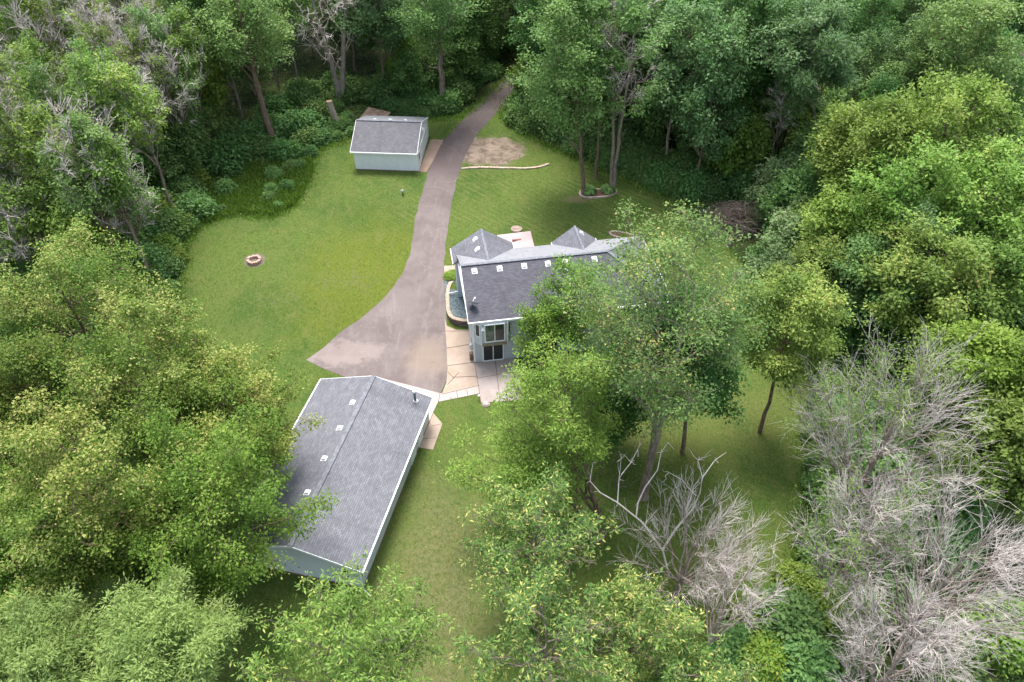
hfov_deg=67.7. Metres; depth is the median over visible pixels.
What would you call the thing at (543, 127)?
bush
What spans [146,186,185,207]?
bush
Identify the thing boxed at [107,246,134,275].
bush
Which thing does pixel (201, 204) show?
bush
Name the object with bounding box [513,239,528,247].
front step
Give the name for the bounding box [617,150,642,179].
bush
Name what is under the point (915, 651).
tree
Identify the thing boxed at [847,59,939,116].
tree
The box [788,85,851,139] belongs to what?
tree
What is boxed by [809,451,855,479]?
bush
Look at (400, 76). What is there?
tree
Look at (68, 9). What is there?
tree
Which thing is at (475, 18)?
tree
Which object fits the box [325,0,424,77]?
tree
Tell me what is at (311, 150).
bush
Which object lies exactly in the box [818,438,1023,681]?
tree
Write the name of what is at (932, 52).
tree
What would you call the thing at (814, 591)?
bush
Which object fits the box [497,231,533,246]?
front patio
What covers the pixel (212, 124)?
tree
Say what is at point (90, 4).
tree
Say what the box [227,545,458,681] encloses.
tree
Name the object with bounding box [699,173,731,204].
bush
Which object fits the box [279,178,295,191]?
bush
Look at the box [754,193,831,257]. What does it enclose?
tree
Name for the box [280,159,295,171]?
bush
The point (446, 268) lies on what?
path
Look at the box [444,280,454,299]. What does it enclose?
gravel strip
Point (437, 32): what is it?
tree
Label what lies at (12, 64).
tree
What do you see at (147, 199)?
tree
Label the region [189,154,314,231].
tall grass
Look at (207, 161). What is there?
bush
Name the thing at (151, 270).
bush
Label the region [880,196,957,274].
tree
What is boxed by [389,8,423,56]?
tree
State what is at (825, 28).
tree
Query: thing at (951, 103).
tree
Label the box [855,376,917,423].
bush
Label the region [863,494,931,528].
bush
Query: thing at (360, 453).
long garage
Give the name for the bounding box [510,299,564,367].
tree
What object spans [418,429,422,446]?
door
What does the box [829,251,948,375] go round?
tree
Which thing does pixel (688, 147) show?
tree
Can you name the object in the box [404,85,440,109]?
bush
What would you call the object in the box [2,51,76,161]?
tree
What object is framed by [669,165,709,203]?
bush
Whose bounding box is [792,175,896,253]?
tree
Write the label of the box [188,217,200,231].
bush
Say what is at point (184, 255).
bush
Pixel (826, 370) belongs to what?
bush
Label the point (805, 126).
tree
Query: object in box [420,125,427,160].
garage door
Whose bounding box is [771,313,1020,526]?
tree
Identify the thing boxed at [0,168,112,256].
tree
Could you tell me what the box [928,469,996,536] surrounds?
bush
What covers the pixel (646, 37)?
tree
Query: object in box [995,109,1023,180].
tree
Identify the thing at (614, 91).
tree
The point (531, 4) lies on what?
tree
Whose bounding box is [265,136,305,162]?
bush
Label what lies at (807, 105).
tree
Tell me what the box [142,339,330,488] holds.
tree
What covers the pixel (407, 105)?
bush
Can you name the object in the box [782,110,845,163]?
tree
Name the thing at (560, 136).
bush
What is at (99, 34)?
tree
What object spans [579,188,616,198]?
tree bed
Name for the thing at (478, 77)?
bush
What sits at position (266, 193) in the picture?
bush
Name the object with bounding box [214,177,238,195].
bush
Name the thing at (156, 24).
tree
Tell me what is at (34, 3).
tree
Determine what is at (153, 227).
bush
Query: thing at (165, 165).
tree
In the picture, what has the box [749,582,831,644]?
bush
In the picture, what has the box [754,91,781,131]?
tree
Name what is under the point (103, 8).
tree
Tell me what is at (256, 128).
bush
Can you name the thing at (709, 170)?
bush
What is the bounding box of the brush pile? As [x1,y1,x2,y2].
[690,200,766,241]
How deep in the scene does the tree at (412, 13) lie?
106.51 m
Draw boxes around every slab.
[419,413,441,449]
[442,321,477,392]
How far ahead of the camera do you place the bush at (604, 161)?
90.42 m
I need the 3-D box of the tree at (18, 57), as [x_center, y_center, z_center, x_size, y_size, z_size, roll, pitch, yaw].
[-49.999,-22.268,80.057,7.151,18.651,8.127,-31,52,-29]
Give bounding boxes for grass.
[168,65,818,565]
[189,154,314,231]
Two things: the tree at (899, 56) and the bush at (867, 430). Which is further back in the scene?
the tree at (899, 56)
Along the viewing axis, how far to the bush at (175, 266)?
76.44 m
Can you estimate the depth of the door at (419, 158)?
90.73 m
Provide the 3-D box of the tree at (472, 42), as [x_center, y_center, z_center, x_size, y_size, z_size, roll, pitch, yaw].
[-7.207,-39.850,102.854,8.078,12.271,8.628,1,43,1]
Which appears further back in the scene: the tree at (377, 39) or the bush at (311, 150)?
the tree at (377, 39)
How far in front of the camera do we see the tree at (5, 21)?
83.69 m
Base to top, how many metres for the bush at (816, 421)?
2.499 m
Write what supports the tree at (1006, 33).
on the ground at (310, 64)
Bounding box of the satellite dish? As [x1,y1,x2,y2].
[468,297,478,308]
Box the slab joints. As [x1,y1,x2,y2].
[423,330,509,438]
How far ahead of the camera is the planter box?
69.19 m
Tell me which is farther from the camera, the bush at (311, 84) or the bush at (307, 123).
the bush at (311, 84)
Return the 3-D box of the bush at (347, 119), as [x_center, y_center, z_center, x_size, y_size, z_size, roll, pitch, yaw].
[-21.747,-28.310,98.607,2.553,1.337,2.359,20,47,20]
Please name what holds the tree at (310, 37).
on the ground at (310, 64)
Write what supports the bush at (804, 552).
on the ground at (310, 64)
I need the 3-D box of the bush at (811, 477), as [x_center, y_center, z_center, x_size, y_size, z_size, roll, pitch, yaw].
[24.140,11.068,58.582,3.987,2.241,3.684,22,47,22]
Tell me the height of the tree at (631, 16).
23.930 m
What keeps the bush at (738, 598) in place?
on the ground at (310, 64)
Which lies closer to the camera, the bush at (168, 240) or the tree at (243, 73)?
the bush at (168, 240)
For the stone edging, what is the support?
on the ground at (310, 64)
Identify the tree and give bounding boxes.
[0,0,39,58]
[0,0,71,79]
[0,0,101,96]
[0,37,52,118]
[0,45,51,115]
[0,54,43,201]
[0,90,33,195]
[0,97,78,185]
[0,100,78,192]
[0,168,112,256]
[0,176,59,270]
[0,208,163,408]
[0,231,17,298]
[0,325,100,491]
[0,368,219,592]
[0,399,116,515]
[0,475,108,632]
[0,581,121,681]
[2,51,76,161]
[2,245,64,304]
[7,26,77,120]
[19,0,83,55]
[19,190,123,295]
[28,49,108,135]
[29,0,63,51]
[32,87,134,228]
[32,115,129,279]
[37,277,234,461]
[46,102,149,269]
[56,0,124,53]
[58,0,118,99]
[59,0,117,41]
[60,42,142,197]
[61,0,125,98]
[62,0,168,80]
[65,33,154,181]
[68,154,130,232]
[71,7,151,112]
[74,555,262,681]
[80,152,164,239]
[87,0,145,76]
[88,55,173,207]
[95,466,224,602]
[101,397,341,610]
[108,15,183,167]
[115,3,191,98]
[119,0,171,89]
[121,41,206,164]
[131,114,198,185]
[132,0,178,35]
[142,92,210,151]
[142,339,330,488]
[144,1,215,141]
[156,0,254,107]
[157,104,215,175]
[162,0,263,118]
[169,47,234,131]
[171,0,296,138]
[178,97,230,147]
[226,45,272,93]
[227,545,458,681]
[263,0,318,80]
[273,7,279,86]
[278,0,330,56]
[282,0,382,103]
[309,0,375,70]
[319,0,381,58]
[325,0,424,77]
[353,0,410,60]
[362,7,394,55]
[379,32,435,80]
[382,0,488,96]
[387,45,436,96]
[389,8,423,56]
[391,1,432,43]
[416,25,461,86]
[431,0,492,55]
[432,413,605,542]
[433,0,488,75]
[441,0,505,47]
[449,555,633,681]
[456,460,623,620]
[472,7,504,58]
[483,326,641,538]
[485,0,526,58]
[502,0,573,74]
[504,46,535,92]
[506,0,623,194]
[508,0,555,17]
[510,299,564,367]
[523,47,585,112]
[526,252,622,361]
[552,561,708,681]
[555,197,775,500]
[557,344,652,453]
[558,0,635,106]
[561,0,670,137]
[574,0,627,179]
[578,0,677,187]
[588,439,776,612]
[603,276,759,453]
[604,73,628,106]
[615,0,668,107]
[625,12,701,136]
[627,74,686,146]
[631,618,772,681]
[635,0,728,154]
[651,0,714,38]
[666,0,741,149]
[666,7,755,170]
[676,120,727,167]
[687,510,793,664]
[694,0,744,35]
[696,91,776,178]
[698,0,808,159]
[698,63,764,137]
[699,83,763,120]
[722,0,819,110]
[725,243,797,310]
[728,255,857,433]
[742,151,826,215]
[745,0,871,125]
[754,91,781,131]
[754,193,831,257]
[755,59,813,169]
[757,158,829,231]
[758,83,831,147]
[759,2,838,151]
[759,226,870,326]
[768,193,816,246]
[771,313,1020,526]
[774,459,943,623]
[775,129,854,192]
[778,357,836,468]
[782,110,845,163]
[785,96,846,154]
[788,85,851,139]
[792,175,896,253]
[799,87,932,193]
[800,0,847,104]
[815,0,867,41]
[816,224,923,335]
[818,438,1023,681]
[824,562,996,681]
[829,130,993,255]
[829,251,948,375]
[832,0,903,97]
[835,21,901,107]
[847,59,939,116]
[848,0,918,94]
[848,71,906,115]
[852,206,1006,349]
[864,0,926,28]
[868,87,917,134]
[872,13,929,85]
[878,0,942,67]
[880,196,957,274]
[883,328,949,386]
[888,64,1023,195]
[888,145,948,217]
[897,0,1023,98]
[901,313,1023,438]
[904,13,967,101]
[925,133,1023,261]
[930,220,1023,330]
[930,381,1023,520]
[931,0,970,22]
[933,75,1008,153]
[938,20,1022,109]
[938,114,957,139]
[961,0,1023,52]
[970,54,1023,137]
[984,272,1023,347]
[991,192,1023,230]
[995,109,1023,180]
[1000,0,1023,67]
[1003,39,1023,126]
[1014,4,1023,37]
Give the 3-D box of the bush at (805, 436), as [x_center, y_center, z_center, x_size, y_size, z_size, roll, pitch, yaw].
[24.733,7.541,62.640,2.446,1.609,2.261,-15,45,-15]
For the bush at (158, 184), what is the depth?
84.20 m
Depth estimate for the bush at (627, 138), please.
91.81 m
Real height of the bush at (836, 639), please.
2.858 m
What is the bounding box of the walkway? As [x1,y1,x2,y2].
[382,378,478,419]
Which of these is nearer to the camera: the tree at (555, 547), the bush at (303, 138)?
the tree at (555, 547)
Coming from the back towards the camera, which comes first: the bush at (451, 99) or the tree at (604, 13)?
the bush at (451, 99)
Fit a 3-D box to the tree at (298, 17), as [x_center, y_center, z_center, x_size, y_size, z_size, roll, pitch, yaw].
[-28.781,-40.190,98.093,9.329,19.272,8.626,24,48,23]
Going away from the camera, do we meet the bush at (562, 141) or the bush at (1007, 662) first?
the bush at (1007, 662)
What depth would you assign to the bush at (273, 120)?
93.81 m
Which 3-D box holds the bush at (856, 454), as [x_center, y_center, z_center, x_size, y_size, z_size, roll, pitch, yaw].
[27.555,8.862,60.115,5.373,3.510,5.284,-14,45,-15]
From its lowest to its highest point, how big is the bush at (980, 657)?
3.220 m
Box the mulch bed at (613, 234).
[609,230,635,237]
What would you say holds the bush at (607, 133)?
on the ground at (310, 64)
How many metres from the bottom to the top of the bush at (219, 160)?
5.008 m
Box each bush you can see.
[33,283,101,332]
[72,306,117,340]
[107,221,153,250]
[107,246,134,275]
[111,256,168,285]
[112,216,142,234]
[118,197,164,223]
[126,241,172,280]
[131,271,170,285]
[137,282,182,318]
[140,218,172,237]
[146,173,174,189]
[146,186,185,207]
[147,232,185,251]
[148,243,181,258]
[149,177,181,196]
[149,230,178,239]
[150,195,186,219]
[151,204,197,241]
[158,254,187,279]
[161,278,178,290]
[165,172,208,193]
[166,244,190,264]
[174,187,218,224]
[175,211,200,235]
[181,163,212,186]
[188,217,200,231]
[189,140,224,176]
[201,133,252,177]
[213,132,250,164]
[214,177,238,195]
[215,203,226,211]
[226,121,257,151]
[235,117,274,142]
[244,130,278,161]
[249,110,285,142]
[251,91,297,117]
[261,189,279,200]
[262,182,278,192]
[264,164,283,178]
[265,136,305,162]
[269,110,287,135]
[273,200,283,207]
[277,109,313,139]
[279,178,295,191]
[280,75,328,95]
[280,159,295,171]
[284,84,323,110]
[285,125,321,149]
[292,107,329,129]
[294,158,305,169]
[299,120,320,131]
[301,96,333,120]
[303,143,318,158]
[305,126,332,147]
[318,68,346,92]
[318,94,333,100]
[323,90,335,97]
[325,125,336,133]
[326,71,362,103]
[327,117,344,129]
[331,98,346,112]
[331,130,343,141]
[338,95,355,104]
[339,116,353,125]
[340,111,353,120]
[340,121,350,128]
[345,125,354,135]
[352,75,369,101]
[360,73,401,108]
[366,71,400,97]
[380,96,401,115]
[394,99,416,116]
[397,74,422,100]
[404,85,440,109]
[410,106,418,116]
[414,106,430,117]
[424,99,448,116]
[426,72,454,93]
[438,86,462,115]
[442,269,455,280]
[445,71,476,102]
[463,65,491,86]
[474,54,490,70]
[478,45,496,63]
[478,61,505,80]
[480,38,503,61]
[499,40,513,53]
[503,104,531,127]
[504,27,526,52]
[504,88,530,112]
[510,96,532,116]
[513,113,540,134]
[526,106,554,135]
[552,111,590,140]
[560,129,583,144]
[560,139,573,154]
[566,130,589,144]
[568,137,588,157]
[580,111,610,133]
[582,135,597,157]
[587,128,609,144]
[595,108,631,130]
[598,149,624,172]
[601,127,639,152]
[602,139,623,152]
[608,122,639,142]
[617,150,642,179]
[619,106,643,125]
[627,121,654,133]
[638,154,679,193]
[644,146,675,164]
[658,147,698,174]
[669,127,690,149]
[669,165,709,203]
[676,152,714,181]
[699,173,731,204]
[704,618,755,667]
[717,158,764,199]
[722,591,770,634]
[735,624,794,681]
[739,181,766,207]
[742,192,770,234]
[745,243,765,264]
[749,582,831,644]
[756,209,775,232]
[756,232,770,252]
[763,147,791,166]
[770,558,819,594]
[770,626,845,681]
[793,515,852,573]
[797,320,841,359]
[798,422,824,443]
[798,464,834,499]
[800,451,826,472]
[802,477,864,515]
[805,393,824,410]
[805,403,835,426]
[806,438,827,454]
[806,579,856,633]
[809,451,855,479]
[811,405,871,449]
[813,358,848,391]
[817,488,870,523]
[819,511,849,532]
[820,393,866,427]
[821,610,888,681]
[823,355,873,397]
[824,427,882,471]
[828,338,868,360]
[838,517,909,581]
[843,337,909,382]
[851,394,893,431]
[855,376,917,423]
[856,449,932,514]
[856,570,950,651]
[859,423,925,462]
[861,470,884,510]
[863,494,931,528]
[864,482,928,526]
[873,514,932,585]
[881,360,944,396]
[899,410,941,461]
[901,616,995,681]
[907,388,949,428]
[913,512,990,584]
[916,425,973,479]
[924,473,983,531]
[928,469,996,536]
[936,399,971,436]
[958,584,1023,681]
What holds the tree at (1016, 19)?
on the ground at (310, 64)
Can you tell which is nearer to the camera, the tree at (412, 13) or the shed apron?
the shed apron
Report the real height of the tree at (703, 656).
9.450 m
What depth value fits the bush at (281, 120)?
95.27 m
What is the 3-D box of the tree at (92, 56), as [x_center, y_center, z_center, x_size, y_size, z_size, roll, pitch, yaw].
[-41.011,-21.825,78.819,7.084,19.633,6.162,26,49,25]
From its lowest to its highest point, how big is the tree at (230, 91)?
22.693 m
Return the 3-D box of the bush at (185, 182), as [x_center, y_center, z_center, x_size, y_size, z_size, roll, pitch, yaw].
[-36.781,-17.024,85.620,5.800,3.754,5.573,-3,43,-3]
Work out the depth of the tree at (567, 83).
75.66 m
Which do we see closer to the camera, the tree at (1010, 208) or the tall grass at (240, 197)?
the tree at (1010, 208)
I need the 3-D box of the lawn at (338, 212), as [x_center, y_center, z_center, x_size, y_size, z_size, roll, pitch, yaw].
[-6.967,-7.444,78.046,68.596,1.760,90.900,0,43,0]
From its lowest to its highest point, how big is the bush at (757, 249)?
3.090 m
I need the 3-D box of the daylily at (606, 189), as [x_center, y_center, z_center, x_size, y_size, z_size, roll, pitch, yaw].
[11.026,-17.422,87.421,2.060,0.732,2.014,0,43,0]
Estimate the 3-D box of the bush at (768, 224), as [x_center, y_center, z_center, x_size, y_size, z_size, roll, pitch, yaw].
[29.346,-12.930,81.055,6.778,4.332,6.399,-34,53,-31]
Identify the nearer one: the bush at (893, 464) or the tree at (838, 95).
the bush at (893, 464)
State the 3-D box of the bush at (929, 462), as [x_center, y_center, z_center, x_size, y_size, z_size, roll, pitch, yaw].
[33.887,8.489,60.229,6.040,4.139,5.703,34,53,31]
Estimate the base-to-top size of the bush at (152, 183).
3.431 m
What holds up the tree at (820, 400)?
on the ground at (310, 64)
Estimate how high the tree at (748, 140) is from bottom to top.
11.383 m
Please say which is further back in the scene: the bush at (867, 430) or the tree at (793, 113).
the tree at (793, 113)
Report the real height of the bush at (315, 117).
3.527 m
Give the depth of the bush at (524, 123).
96.86 m
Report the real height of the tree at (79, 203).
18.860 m
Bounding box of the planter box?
[469,351,473,360]
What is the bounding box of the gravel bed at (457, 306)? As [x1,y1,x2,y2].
[449,289,466,318]
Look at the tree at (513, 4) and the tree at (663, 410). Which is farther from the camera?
the tree at (513, 4)
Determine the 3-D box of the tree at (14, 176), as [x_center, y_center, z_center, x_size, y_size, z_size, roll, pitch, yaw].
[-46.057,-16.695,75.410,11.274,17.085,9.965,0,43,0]
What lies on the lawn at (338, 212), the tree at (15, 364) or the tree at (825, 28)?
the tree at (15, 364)
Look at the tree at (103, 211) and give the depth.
77.34 m
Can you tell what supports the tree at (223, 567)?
on the lawn at (338, 212)
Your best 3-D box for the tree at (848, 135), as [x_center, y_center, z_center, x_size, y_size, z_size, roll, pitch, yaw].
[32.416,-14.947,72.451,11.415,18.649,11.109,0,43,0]
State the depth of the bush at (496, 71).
107.90 m
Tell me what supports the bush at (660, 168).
on the ground at (310, 64)
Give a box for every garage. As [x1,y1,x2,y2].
[228,375,433,596]
[350,115,428,171]
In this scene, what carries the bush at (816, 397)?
on the ground at (310, 64)
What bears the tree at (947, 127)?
on the ground at (310, 64)
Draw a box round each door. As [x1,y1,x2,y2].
[418,149,420,168]
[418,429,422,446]
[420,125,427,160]
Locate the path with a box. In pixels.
[444,265,454,279]
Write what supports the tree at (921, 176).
on the ground at (310, 64)
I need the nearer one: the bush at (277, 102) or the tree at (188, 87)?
the tree at (188, 87)
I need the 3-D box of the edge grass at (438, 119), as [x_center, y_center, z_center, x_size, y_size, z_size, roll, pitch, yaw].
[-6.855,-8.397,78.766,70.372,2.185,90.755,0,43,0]
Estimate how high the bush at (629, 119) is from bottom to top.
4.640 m
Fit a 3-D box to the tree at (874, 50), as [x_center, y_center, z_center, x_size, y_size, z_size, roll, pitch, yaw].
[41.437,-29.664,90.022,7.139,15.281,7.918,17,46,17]
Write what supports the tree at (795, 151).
on the ground at (310, 64)
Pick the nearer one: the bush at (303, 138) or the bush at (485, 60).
the bush at (303, 138)
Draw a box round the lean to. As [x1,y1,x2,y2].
[360,107,390,117]
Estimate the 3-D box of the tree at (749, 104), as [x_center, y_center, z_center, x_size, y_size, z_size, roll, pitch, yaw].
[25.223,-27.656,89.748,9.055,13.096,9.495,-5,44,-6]
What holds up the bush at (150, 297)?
on the ground at (310, 64)
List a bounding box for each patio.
[475,358,520,402]
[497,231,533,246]
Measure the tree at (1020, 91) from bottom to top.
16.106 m
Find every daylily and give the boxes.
[582,184,596,195]
[599,183,616,194]
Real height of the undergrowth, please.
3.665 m
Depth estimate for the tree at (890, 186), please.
63.75 m
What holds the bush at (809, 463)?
on the ground at (310, 64)
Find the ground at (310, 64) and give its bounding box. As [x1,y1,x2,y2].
[0,0,1023,681]
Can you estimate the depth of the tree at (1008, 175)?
62.87 m
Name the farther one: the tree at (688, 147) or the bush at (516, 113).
the bush at (516, 113)
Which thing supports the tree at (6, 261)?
on the ground at (310, 64)
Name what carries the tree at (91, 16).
on the ground at (310, 64)
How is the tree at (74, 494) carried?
on the lawn at (338, 212)
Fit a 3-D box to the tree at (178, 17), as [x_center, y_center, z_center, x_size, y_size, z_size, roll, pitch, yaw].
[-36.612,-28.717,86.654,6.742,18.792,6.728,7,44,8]
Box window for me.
[411,445,416,464]
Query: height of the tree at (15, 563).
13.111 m
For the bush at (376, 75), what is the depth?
103.72 m
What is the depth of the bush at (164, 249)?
76.97 m
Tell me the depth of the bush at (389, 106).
100.40 m
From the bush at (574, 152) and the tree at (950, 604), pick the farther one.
the bush at (574, 152)
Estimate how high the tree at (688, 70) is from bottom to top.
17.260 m
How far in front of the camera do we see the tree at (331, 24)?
103.26 m
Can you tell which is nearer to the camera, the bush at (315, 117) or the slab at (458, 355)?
the slab at (458, 355)
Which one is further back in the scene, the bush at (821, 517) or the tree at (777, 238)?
the tree at (777, 238)
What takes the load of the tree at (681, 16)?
on the ground at (310, 64)
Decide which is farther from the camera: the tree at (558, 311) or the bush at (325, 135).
the bush at (325, 135)
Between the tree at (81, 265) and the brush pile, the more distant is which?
the brush pile
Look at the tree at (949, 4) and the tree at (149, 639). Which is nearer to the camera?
the tree at (149, 639)
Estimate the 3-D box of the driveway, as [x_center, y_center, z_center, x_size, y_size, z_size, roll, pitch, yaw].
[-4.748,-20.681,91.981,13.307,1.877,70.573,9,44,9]
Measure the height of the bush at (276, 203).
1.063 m
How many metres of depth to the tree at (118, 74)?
73.52 m
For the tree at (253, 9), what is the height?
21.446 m
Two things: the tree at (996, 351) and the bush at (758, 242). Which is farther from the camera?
the bush at (758, 242)
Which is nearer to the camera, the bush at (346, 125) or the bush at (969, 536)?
the bush at (969, 536)
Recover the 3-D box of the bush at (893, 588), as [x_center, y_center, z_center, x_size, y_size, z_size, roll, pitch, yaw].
[25.920,17.855,50.932,5.522,3.135,5.976,-32,52,-29]
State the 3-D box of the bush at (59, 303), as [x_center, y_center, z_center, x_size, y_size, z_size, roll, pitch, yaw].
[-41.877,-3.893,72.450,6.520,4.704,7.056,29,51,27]
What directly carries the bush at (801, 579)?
on the ground at (310, 64)
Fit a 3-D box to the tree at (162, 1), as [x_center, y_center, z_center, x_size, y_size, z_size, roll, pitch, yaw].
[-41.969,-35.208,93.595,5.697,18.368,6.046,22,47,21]
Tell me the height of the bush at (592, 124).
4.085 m
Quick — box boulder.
[482,401,489,406]
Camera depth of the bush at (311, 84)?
102.50 m
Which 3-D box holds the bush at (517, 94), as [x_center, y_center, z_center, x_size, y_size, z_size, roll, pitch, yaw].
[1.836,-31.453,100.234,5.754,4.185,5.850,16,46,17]
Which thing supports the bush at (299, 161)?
on the ground at (310, 64)
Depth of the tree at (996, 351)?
52.80 m
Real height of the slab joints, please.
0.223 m
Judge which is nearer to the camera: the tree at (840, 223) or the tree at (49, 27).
the tree at (840, 223)
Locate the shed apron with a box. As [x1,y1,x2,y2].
[419,139,442,171]
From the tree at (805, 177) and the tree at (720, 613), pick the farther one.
the tree at (805, 177)
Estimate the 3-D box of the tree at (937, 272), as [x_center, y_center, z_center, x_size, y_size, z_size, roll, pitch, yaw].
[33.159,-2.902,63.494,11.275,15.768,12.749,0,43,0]
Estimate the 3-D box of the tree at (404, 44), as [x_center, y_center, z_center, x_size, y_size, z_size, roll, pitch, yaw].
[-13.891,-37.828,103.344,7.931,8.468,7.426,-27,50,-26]
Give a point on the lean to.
(372, 111)
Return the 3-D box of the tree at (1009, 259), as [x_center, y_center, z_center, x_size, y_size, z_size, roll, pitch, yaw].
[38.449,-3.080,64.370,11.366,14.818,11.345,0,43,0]
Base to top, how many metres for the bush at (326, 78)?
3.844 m
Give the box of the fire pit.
[246,254,261,265]
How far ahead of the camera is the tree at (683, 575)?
49.72 m
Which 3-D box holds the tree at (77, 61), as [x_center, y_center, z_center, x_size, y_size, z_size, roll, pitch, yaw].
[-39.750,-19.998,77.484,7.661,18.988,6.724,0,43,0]
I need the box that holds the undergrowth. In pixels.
[0,50,1023,681]
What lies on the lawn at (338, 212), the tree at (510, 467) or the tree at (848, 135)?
the tree at (510, 467)
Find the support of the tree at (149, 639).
on the ground at (310, 64)
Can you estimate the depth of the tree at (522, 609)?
41.36 m
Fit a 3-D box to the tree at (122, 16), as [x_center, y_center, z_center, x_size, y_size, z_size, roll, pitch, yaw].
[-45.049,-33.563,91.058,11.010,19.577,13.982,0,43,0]
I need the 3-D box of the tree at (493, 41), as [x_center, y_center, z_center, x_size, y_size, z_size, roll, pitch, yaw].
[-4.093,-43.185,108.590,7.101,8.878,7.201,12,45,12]
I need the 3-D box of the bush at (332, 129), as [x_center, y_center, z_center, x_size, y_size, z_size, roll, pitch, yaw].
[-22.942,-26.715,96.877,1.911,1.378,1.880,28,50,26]
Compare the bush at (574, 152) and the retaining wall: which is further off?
the bush at (574, 152)
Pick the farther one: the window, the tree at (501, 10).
the tree at (501, 10)
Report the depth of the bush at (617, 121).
94.91 m
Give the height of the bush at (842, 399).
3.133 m
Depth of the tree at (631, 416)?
57.15 m
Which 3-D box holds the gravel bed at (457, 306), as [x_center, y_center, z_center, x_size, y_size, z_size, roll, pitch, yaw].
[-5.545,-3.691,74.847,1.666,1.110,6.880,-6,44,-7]
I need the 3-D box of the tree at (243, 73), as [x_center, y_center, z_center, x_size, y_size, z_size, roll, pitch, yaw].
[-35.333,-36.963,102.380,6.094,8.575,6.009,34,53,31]
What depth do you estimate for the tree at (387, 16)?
99.85 m
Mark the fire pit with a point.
(253, 260)
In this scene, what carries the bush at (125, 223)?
on the ground at (310, 64)
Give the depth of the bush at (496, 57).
111.11 m
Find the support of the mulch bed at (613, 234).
on the lawn at (338, 212)
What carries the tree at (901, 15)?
on the ground at (310, 64)
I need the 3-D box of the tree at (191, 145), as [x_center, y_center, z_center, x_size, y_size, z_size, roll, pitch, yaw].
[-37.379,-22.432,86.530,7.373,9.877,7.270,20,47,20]
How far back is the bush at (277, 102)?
97.50 m
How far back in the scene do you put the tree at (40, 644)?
39.08 m
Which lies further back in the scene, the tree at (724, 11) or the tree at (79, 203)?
the tree at (724, 11)
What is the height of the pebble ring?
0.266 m
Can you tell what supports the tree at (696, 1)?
on the ground at (310, 64)
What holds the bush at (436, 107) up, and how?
on the ground at (310, 64)
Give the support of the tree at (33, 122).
on the ground at (310, 64)
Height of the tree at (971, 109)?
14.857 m
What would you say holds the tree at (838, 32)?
on the ground at (310, 64)
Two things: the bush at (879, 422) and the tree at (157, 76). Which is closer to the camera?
the bush at (879, 422)
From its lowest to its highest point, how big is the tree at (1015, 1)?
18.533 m
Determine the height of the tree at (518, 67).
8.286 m
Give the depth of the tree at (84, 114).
69.54 m
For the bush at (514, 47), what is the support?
on the ground at (310, 64)
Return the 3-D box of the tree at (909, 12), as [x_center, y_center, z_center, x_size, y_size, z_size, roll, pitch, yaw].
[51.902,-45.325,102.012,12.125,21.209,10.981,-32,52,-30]
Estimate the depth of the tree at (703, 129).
78.47 m
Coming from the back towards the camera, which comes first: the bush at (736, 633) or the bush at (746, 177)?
the bush at (746, 177)
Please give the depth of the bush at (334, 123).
97.34 m
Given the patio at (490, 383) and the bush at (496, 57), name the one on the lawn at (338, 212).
the patio at (490, 383)
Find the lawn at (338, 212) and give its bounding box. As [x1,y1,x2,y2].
[0,92,814,681]
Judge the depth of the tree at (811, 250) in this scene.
65.70 m
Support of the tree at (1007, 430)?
on the ground at (310, 64)
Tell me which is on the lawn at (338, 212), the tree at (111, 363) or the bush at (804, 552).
the tree at (111, 363)
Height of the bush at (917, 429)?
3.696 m
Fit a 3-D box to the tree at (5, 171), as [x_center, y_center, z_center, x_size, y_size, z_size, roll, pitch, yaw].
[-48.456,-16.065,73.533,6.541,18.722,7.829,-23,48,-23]
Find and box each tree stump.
[326,100,338,129]
[726,238,732,247]
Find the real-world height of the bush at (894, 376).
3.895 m
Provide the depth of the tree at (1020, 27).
98.88 m
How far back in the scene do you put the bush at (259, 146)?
91.85 m
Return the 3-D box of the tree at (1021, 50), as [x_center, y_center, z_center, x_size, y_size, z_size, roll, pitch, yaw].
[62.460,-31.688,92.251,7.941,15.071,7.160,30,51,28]
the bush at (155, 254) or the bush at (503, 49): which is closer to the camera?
the bush at (155, 254)
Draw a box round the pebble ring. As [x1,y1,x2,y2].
[511,226,521,232]
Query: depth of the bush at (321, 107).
98.24 m
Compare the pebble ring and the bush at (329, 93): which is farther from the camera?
the bush at (329, 93)
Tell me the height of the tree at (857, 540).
14.861 m
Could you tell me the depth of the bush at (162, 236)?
79.11 m
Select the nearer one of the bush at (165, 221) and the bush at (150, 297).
the bush at (150, 297)
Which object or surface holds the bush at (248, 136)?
on the ground at (310, 64)
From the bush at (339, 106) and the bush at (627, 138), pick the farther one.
the bush at (339, 106)
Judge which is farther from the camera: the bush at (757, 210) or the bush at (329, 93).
the bush at (329, 93)
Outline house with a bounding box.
[450,225,670,361]
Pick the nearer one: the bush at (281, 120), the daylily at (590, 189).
the daylily at (590, 189)
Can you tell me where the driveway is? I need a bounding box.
[307,65,522,392]
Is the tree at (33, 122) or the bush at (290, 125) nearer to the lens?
the tree at (33, 122)
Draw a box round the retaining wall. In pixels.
[446,280,467,326]
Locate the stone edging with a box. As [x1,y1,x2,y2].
[461,163,548,169]
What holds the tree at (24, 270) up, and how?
on the ground at (310, 64)
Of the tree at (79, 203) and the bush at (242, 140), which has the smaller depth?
the tree at (79, 203)
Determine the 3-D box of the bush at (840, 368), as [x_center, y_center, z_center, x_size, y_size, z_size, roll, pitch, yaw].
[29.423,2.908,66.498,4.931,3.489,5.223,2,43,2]
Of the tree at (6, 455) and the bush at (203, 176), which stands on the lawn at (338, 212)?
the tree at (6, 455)
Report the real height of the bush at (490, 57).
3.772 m

